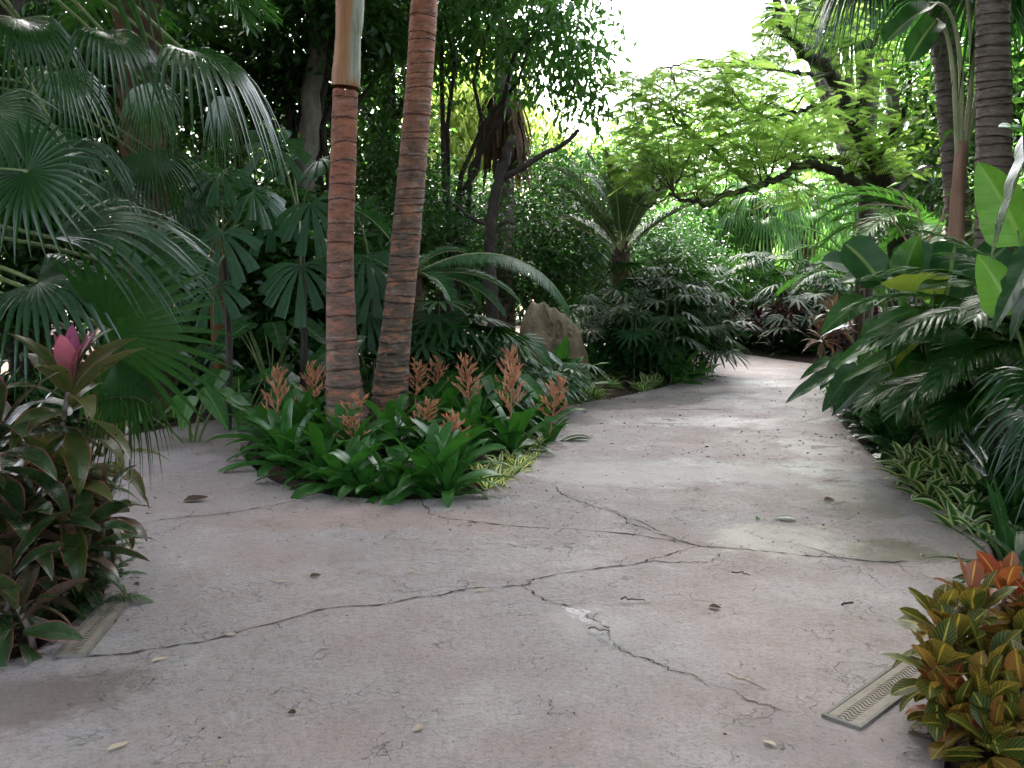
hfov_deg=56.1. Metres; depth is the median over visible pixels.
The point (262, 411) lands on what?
bromeliad
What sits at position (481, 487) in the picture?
mulch leaves
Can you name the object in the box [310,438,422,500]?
bromeliad
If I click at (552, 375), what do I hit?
cut leaf plant
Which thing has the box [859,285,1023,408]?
feather palm
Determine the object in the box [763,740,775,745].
fallen leaf
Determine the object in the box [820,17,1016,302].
tree
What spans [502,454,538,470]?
striped plant
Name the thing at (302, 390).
bromeliad
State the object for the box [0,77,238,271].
fan palm
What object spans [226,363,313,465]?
bromeliad
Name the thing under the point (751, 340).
ground plant
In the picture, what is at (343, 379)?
palm tree
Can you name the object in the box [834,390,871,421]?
glossy plant
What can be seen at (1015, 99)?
tree
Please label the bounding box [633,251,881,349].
lady palm
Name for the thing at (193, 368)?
ground plant
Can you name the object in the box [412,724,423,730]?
fallen leaf
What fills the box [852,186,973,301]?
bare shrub
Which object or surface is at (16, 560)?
ti plant
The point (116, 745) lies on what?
fallen leaf
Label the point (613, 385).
striped plant
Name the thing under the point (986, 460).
glossy plant
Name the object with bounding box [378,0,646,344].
tree
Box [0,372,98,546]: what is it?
ti plant
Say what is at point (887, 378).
ti plant
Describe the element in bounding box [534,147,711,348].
feather palm
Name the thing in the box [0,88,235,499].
fan palm
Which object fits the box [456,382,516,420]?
bromeliad
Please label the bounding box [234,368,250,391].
ground plant
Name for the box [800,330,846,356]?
ground plant
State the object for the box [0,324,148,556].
ti plant
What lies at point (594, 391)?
striped plant
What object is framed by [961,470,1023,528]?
glossy plant
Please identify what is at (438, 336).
lady palm
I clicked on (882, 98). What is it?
distant tree
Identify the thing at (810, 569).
path
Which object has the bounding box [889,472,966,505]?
striped plant
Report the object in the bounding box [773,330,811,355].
ground plant
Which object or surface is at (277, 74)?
tree
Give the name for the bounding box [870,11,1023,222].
tree
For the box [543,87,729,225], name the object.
distant tree
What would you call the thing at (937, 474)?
striped plant
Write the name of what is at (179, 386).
ground plant
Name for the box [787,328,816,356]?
ground plant
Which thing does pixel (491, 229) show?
tree
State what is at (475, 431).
bromeliad
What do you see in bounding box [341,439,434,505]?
bromeliad
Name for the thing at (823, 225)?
fan palm
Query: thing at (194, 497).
fallen leaf
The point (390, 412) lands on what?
bromeliad
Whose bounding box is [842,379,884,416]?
glossy plant
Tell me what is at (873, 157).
feathery tree
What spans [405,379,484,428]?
bromeliad
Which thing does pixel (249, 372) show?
ground plant
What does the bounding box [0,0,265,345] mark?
tree
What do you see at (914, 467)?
striped plant
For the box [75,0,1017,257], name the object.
sky
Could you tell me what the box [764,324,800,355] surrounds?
ground plant
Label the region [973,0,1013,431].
palm tree
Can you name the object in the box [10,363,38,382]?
ground plant
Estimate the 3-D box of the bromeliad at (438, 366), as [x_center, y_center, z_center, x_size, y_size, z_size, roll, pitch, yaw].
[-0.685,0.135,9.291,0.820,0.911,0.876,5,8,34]
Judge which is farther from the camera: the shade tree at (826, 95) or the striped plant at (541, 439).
the shade tree at (826, 95)
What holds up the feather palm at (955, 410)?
on the ground
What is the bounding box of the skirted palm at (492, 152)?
[438,0,593,349]
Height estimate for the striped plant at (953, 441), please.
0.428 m
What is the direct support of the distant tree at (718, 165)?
on the ground
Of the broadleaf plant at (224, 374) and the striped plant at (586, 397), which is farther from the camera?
the striped plant at (586, 397)
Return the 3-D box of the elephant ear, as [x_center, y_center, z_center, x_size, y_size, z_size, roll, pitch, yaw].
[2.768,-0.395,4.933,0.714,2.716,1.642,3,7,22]
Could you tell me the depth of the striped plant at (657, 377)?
13.21 m
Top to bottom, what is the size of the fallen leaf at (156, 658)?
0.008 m
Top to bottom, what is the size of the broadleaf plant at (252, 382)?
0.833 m
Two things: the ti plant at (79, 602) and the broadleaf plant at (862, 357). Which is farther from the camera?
the broadleaf plant at (862, 357)
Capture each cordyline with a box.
[719,289,884,344]
[774,305,881,353]
[802,292,857,358]
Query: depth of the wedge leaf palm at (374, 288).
9.62 m
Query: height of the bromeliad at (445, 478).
0.672 m
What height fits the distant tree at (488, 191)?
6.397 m
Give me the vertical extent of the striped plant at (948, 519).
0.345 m
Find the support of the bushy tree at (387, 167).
on the ground
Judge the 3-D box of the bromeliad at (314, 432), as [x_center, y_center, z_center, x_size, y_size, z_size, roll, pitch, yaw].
[-1.428,0.589,7.096,0.995,0.748,0.870,2,7,13]
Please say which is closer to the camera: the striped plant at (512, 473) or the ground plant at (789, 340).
the striped plant at (512, 473)
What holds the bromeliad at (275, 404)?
on the ground
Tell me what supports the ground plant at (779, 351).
on the ground
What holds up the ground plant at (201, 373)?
on the ground
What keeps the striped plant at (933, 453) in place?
on the ground
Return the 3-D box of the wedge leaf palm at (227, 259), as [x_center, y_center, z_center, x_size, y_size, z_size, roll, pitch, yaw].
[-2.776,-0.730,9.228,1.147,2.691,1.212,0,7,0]
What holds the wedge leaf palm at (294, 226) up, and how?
on the ground
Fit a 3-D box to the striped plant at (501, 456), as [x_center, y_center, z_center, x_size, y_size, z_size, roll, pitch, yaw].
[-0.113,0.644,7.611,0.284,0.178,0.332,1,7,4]
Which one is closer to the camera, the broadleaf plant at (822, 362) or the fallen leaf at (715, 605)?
the fallen leaf at (715, 605)
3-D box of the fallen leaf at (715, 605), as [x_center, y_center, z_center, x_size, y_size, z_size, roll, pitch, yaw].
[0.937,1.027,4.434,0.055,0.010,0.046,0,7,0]
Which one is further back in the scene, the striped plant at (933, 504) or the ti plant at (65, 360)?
the striped plant at (933, 504)
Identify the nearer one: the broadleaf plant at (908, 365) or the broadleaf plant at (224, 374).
the broadleaf plant at (908, 365)
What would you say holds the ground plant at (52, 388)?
on the ground
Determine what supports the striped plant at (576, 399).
on the ground
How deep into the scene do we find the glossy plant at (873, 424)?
8.49 m
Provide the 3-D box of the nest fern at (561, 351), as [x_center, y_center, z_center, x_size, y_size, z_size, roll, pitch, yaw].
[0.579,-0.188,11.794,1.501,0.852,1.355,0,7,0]
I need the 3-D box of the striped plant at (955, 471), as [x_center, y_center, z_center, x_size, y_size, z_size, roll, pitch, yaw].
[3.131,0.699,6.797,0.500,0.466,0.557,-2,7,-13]
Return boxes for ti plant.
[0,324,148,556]
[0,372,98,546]
[0,387,169,544]
[0,435,151,595]
[0,472,104,666]
[0,479,155,616]
[0,563,89,666]
[860,367,894,433]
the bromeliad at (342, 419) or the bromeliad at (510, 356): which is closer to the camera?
the bromeliad at (342, 419)
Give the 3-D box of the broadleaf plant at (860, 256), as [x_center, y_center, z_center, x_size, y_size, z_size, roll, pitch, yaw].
[3.518,-0.357,8.287,1.624,1.835,0.580,1,7,6]
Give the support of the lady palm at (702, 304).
on the ground
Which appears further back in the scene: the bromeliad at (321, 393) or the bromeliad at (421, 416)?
the bromeliad at (321, 393)
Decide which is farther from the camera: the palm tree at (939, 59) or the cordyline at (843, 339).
the cordyline at (843, 339)
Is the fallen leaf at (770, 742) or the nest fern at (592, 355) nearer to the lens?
the fallen leaf at (770, 742)
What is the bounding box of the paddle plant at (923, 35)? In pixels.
[881,0,976,247]
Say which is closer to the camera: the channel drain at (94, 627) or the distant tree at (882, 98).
the channel drain at (94, 627)
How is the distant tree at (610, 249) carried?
on the ground
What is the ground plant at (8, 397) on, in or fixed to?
on the ground
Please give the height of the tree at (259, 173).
6.534 m
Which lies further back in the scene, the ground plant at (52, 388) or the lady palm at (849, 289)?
the lady palm at (849, 289)
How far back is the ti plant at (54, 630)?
3.88 m
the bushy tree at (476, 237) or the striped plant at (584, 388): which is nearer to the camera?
the striped plant at (584, 388)
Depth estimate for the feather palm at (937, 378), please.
6.28 m
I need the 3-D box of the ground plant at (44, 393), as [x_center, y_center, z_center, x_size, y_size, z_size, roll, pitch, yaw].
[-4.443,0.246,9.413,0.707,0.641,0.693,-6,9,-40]
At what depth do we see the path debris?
6.17 m
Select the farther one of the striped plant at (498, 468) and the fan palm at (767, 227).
the fan palm at (767, 227)
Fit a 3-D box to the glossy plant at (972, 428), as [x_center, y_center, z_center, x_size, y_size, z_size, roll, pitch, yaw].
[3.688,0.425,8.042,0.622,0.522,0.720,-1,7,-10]
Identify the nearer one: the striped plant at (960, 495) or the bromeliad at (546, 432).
the striped plant at (960, 495)
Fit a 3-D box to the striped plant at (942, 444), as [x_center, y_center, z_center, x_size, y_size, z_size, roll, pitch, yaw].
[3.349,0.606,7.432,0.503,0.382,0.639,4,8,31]
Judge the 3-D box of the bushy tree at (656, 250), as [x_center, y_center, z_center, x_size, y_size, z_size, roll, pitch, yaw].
[2.029,-2.692,18.233,4.320,4.579,4.081,0,7,0]
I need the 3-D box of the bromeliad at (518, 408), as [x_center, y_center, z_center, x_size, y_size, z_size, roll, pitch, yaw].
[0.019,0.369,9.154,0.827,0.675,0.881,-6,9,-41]
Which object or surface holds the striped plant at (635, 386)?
on the ground
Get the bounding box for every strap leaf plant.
[919,469,1023,587]
[951,522,1023,594]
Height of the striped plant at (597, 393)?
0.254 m
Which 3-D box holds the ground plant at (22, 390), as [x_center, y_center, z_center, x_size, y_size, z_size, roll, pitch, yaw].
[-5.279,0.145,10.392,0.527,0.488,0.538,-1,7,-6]
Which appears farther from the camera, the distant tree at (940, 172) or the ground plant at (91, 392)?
the distant tree at (940, 172)
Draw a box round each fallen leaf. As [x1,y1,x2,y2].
[108,741,129,749]
[151,656,166,660]
[183,495,206,500]
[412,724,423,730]
[709,604,720,607]
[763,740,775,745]
[774,515,794,519]
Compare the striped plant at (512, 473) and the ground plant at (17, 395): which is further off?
the ground plant at (17, 395)
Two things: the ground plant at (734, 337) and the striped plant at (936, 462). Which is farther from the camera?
the ground plant at (734, 337)
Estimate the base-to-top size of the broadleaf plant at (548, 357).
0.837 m
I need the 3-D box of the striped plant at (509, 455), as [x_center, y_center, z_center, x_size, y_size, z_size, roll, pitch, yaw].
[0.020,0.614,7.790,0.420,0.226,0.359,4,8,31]
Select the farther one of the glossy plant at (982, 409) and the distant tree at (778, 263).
the distant tree at (778, 263)
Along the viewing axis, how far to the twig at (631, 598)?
4.50 m
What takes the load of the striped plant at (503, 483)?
on the ground
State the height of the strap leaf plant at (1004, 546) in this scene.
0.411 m
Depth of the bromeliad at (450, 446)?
6.64 m
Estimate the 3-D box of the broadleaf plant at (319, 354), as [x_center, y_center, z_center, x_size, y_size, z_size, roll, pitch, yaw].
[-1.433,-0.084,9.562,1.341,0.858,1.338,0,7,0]
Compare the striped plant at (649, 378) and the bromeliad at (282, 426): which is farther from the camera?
the striped plant at (649, 378)
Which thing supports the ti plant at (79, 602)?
on the ground
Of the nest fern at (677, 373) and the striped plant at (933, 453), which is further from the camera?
the nest fern at (677, 373)
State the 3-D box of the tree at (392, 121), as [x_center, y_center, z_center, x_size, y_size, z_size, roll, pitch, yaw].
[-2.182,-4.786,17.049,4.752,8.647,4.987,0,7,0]
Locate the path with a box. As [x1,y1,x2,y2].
[0,345,1000,767]
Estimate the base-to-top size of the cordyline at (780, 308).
1.280 m
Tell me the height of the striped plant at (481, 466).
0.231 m
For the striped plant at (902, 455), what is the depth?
7.58 m
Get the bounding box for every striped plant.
[464,457,509,477]
[476,472,507,490]
[483,451,512,466]
[484,464,519,480]
[484,476,522,485]
[487,448,532,462]
[494,464,531,479]
[500,456,531,474]
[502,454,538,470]
[518,447,540,454]
[519,449,539,459]
[522,435,551,448]
[554,396,582,407]
[557,388,585,405]
[573,383,598,400]
[578,386,603,401]
[579,384,606,400]
[587,382,614,399]
[592,373,619,381]
[604,377,626,390]
[610,370,630,378]
[623,376,654,390]
[634,381,652,392]
[636,372,667,389]
[639,371,663,387]
[646,369,669,386]
[869,457,949,485]
[872,441,919,470]
[888,440,943,469]
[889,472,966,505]
[909,484,980,514]
[910,437,966,473]
[913,447,957,484]
[914,467,964,502]
[917,450,981,498]
[926,428,967,451]
[928,499,994,534]
[938,445,982,476]
[939,464,1004,512]
[944,486,992,522]
[951,515,996,544]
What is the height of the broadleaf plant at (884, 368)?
1.232 m
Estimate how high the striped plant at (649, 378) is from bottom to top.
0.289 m
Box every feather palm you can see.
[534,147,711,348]
[775,225,931,338]
[814,173,1023,251]
[837,229,1023,399]
[850,321,1023,473]
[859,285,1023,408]
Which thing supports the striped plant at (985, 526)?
on the ground
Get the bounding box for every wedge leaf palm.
[158,167,290,429]
[243,129,329,388]
[354,196,389,367]
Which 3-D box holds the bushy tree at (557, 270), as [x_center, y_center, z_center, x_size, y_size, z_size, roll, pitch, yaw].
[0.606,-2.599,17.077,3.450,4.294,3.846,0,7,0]
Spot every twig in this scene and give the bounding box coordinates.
[620,596,644,600]
[728,672,765,689]
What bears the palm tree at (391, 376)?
on the ground
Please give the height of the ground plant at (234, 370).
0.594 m
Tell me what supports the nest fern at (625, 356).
on the ground
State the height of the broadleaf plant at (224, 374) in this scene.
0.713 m
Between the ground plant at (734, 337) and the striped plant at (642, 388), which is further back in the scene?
the ground plant at (734, 337)
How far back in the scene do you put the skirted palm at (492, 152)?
15.94 m
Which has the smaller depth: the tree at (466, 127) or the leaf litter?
the leaf litter
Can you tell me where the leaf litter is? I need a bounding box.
[87,384,956,763]
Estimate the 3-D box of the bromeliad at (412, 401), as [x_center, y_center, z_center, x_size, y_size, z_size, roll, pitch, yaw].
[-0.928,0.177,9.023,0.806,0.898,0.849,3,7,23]
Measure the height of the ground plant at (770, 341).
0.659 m
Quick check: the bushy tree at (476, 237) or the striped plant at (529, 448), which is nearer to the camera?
the striped plant at (529, 448)
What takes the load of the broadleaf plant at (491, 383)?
on the ground
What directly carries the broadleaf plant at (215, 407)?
on the ground
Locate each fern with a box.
[26,542,143,597]
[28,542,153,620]
[539,336,621,388]
[584,340,625,378]
[605,338,656,378]
[639,341,714,385]
[683,356,720,376]
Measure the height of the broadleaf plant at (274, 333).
1.017 m
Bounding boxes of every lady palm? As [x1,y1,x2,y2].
[323,300,559,412]
[560,278,710,380]
[569,256,763,384]
[570,263,769,339]
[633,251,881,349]
[805,275,876,310]
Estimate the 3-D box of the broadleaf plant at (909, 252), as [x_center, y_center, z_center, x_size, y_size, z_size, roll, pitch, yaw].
[3.189,-0.326,7.985,0.622,1.819,1.188,-4,8,-30]
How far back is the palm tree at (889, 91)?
16.43 m
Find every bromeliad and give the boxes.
[206,401,320,452]
[217,397,343,483]
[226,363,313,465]
[238,383,311,436]
[239,385,324,454]
[253,420,384,497]
[255,359,369,451]
[288,431,382,498]
[291,392,398,459]
[294,403,417,472]
[308,368,364,411]
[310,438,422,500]
[331,393,438,459]
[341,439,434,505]
[364,420,487,503]
[369,357,454,423]
[374,429,520,507]
[377,396,454,454]
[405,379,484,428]
[406,352,533,436]
[406,408,508,477]
[420,355,463,407]
[436,396,539,453]
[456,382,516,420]
[461,360,565,460]
[481,344,541,431]
[485,390,551,437]
[516,394,585,432]
[524,374,591,444]
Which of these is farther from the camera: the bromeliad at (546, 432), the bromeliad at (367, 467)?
the bromeliad at (546, 432)
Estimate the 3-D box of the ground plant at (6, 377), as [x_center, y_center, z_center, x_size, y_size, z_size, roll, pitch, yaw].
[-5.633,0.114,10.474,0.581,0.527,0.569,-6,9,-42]
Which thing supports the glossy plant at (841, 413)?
on the ground
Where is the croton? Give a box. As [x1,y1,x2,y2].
[881,551,1023,767]
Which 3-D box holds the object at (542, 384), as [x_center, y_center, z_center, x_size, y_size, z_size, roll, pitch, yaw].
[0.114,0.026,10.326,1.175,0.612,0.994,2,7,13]
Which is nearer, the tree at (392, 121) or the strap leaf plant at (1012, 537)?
the strap leaf plant at (1012, 537)
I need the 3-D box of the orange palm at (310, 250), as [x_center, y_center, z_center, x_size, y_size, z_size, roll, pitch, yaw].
[-3.534,-1.241,11.519,3.143,2.663,2.853,0,7,0]
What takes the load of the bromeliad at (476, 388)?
on the ground
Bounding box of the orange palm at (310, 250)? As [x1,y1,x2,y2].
[75,158,326,388]
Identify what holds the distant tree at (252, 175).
on the ground
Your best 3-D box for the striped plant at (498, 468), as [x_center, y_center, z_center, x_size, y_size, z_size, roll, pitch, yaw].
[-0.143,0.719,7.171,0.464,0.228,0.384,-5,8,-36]
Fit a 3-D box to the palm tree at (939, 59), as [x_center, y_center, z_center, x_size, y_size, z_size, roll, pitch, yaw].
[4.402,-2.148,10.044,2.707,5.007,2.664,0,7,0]
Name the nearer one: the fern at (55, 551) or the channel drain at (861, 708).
the channel drain at (861, 708)
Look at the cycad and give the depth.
9.65 m
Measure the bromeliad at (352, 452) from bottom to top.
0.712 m
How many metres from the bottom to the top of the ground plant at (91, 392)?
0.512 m
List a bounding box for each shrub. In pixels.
[814,350,875,402]
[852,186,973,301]
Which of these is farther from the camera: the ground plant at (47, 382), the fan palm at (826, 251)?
the fan palm at (826, 251)
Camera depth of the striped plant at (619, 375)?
13.19 m
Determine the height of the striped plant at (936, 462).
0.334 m
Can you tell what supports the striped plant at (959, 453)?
on the ground
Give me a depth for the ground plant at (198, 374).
11.16 m
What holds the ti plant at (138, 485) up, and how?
on the ground
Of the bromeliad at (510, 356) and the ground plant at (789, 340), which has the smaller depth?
the bromeliad at (510, 356)
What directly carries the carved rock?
on the ground
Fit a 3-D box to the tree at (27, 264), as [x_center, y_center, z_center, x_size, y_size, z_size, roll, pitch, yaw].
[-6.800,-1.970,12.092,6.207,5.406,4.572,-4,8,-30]
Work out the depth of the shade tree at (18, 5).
10.53 m
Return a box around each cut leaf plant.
[512,367,592,411]
[548,359,608,392]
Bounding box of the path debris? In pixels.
[139,387,939,760]
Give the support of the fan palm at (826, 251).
on the ground
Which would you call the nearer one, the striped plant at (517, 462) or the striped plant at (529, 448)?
the striped plant at (517, 462)
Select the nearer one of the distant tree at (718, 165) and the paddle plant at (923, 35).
the paddle plant at (923, 35)
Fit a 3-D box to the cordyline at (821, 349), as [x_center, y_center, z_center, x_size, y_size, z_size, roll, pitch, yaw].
[5.159,-0.822,15.446,0.984,1.308,0.845,0,7,0]
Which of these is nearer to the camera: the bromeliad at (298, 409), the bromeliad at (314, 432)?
the bromeliad at (314, 432)
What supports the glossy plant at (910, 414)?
on the ground
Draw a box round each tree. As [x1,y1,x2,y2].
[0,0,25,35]
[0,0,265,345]
[0,14,249,381]
[0,26,462,293]
[30,8,375,355]
[113,0,469,221]
[233,0,436,226]
[298,0,484,326]
[322,128,612,353]
[323,107,500,328]
[325,0,369,425]
[355,136,543,315]
[369,0,437,426]
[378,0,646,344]
[397,42,586,324]
[418,157,553,331]
[460,123,642,329]
[515,207,744,319]
[519,126,735,325]
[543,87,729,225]
[587,0,974,310]
[632,188,755,323]
[662,61,854,219]
[662,166,759,267]
[729,248,834,290]
[773,60,941,255]
[784,0,885,294]
[784,0,921,191]
[799,0,1023,380]
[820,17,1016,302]
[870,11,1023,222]
[878,92,1018,303]
[887,14,1023,296]
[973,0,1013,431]
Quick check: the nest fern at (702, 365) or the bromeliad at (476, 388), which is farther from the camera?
the nest fern at (702, 365)
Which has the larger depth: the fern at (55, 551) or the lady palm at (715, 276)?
the lady palm at (715, 276)
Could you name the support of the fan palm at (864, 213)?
on the ground
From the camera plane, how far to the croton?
3.14 m
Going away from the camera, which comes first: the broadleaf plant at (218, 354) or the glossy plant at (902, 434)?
the glossy plant at (902, 434)
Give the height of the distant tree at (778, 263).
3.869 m
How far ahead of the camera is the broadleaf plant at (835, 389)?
9.09 m
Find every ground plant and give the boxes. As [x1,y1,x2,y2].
[2,371,11,384]
[3,367,32,405]
[7,391,24,407]
[9,379,41,404]
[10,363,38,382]
[21,371,54,409]
[28,388,79,423]
[35,382,56,407]
[38,405,83,433]
[71,390,109,420]
[176,359,190,393]
[177,356,211,391]
[180,370,200,395]
[185,384,208,413]
[187,361,204,392]
[206,360,246,376]
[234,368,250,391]
[237,363,267,401]
[253,360,266,401]
[719,326,742,347]
[731,322,769,350]
[755,326,781,353]
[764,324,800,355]
[769,330,803,356]
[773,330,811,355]
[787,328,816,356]
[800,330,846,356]
[811,339,842,357]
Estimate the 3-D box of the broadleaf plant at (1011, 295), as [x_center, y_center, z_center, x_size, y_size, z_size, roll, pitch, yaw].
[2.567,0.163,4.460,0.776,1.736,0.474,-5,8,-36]
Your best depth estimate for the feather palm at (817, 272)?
14.73 m
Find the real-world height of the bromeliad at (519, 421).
1.095 m
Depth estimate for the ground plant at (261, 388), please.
11.15 m
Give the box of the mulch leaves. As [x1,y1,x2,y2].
[5,361,1005,753]
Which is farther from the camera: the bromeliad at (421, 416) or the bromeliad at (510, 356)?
the bromeliad at (510, 356)
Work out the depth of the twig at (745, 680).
3.62 m
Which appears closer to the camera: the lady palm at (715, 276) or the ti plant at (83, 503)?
the ti plant at (83, 503)
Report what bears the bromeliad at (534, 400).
on the ground
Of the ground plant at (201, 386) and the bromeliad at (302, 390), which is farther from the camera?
the ground plant at (201, 386)
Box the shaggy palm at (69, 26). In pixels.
[44,0,309,422]
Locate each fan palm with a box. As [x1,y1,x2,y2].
[0,0,287,222]
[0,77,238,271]
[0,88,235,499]
[171,148,430,381]
[707,178,816,326]
[750,0,919,358]
[761,164,857,290]
[791,205,885,290]
[968,365,1023,525]
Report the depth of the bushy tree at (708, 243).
20.84 m
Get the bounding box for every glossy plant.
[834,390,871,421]
[837,411,853,417]
[839,403,878,436]
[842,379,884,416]
[848,406,892,448]
[855,405,928,465]
[871,403,931,451]
[909,407,994,446]
[939,428,1023,515]
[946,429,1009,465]
[961,398,1018,446]
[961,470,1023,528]
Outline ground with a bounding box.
[0,295,1023,767]
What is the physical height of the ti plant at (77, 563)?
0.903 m
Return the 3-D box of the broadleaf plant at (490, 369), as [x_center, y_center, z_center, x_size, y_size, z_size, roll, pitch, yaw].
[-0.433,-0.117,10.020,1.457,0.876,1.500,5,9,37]
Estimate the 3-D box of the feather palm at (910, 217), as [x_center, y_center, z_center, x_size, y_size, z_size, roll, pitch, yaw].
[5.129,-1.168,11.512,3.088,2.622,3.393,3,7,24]
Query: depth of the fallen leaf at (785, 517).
5.97 m
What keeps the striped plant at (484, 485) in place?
on the ground
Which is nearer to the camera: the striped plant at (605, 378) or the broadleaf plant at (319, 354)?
the broadleaf plant at (319, 354)
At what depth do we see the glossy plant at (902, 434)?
7.97 m
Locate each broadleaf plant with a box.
[110,344,243,411]
[125,385,255,442]
[185,367,299,425]
[204,314,325,398]
[234,354,325,400]
[301,335,420,409]
[410,333,540,398]
[426,364,551,419]
[484,332,573,403]
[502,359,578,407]
[785,348,865,411]
[800,324,861,389]
[821,235,974,445]
[821,235,1013,425]
[830,298,949,377]
[832,332,993,415]
[837,304,1023,446]
[870,301,984,401]
[993,246,1023,340]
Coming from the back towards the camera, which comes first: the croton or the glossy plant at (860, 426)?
the glossy plant at (860, 426)
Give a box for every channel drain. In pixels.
[52,592,137,657]
[821,661,920,730]
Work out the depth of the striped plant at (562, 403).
11.09 m
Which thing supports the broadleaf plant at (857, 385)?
on the ground
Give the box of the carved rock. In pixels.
[516,301,587,382]
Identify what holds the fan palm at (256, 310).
on the ground
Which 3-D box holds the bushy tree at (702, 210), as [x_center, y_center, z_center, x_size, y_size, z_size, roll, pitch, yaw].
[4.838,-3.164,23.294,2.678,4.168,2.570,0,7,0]
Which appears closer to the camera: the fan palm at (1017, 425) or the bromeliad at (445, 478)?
the fan palm at (1017, 425)
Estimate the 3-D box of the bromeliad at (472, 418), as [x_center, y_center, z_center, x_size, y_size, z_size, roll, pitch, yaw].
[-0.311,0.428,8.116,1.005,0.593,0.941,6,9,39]
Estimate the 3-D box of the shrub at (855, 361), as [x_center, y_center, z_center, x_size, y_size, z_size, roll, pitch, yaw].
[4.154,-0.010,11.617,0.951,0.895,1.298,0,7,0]
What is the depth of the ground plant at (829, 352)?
16.66 m
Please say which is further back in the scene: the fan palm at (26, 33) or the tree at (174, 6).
the tree at (174, 6)
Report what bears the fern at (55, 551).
on the ground
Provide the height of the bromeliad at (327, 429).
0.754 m
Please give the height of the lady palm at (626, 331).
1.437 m
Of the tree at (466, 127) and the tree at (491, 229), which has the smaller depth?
the tree at (491, 229)
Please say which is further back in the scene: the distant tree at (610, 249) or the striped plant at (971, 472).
the distant tree at (610, 249)
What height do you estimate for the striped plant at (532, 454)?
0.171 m
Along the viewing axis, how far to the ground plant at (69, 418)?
9.15 m
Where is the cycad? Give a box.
[318,202,569,391]
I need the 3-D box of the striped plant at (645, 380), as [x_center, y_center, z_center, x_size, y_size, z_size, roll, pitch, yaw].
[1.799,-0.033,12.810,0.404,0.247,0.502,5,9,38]
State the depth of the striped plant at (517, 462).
7.53 m
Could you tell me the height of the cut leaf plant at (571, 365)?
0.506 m
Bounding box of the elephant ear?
[974,123,1023,355]
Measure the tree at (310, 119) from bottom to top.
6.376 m
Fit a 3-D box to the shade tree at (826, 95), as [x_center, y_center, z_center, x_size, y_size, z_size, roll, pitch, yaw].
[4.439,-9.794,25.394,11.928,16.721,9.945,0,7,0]
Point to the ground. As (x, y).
(624, 391)
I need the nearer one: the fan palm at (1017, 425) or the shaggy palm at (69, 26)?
the fan palm at (1017, 425)

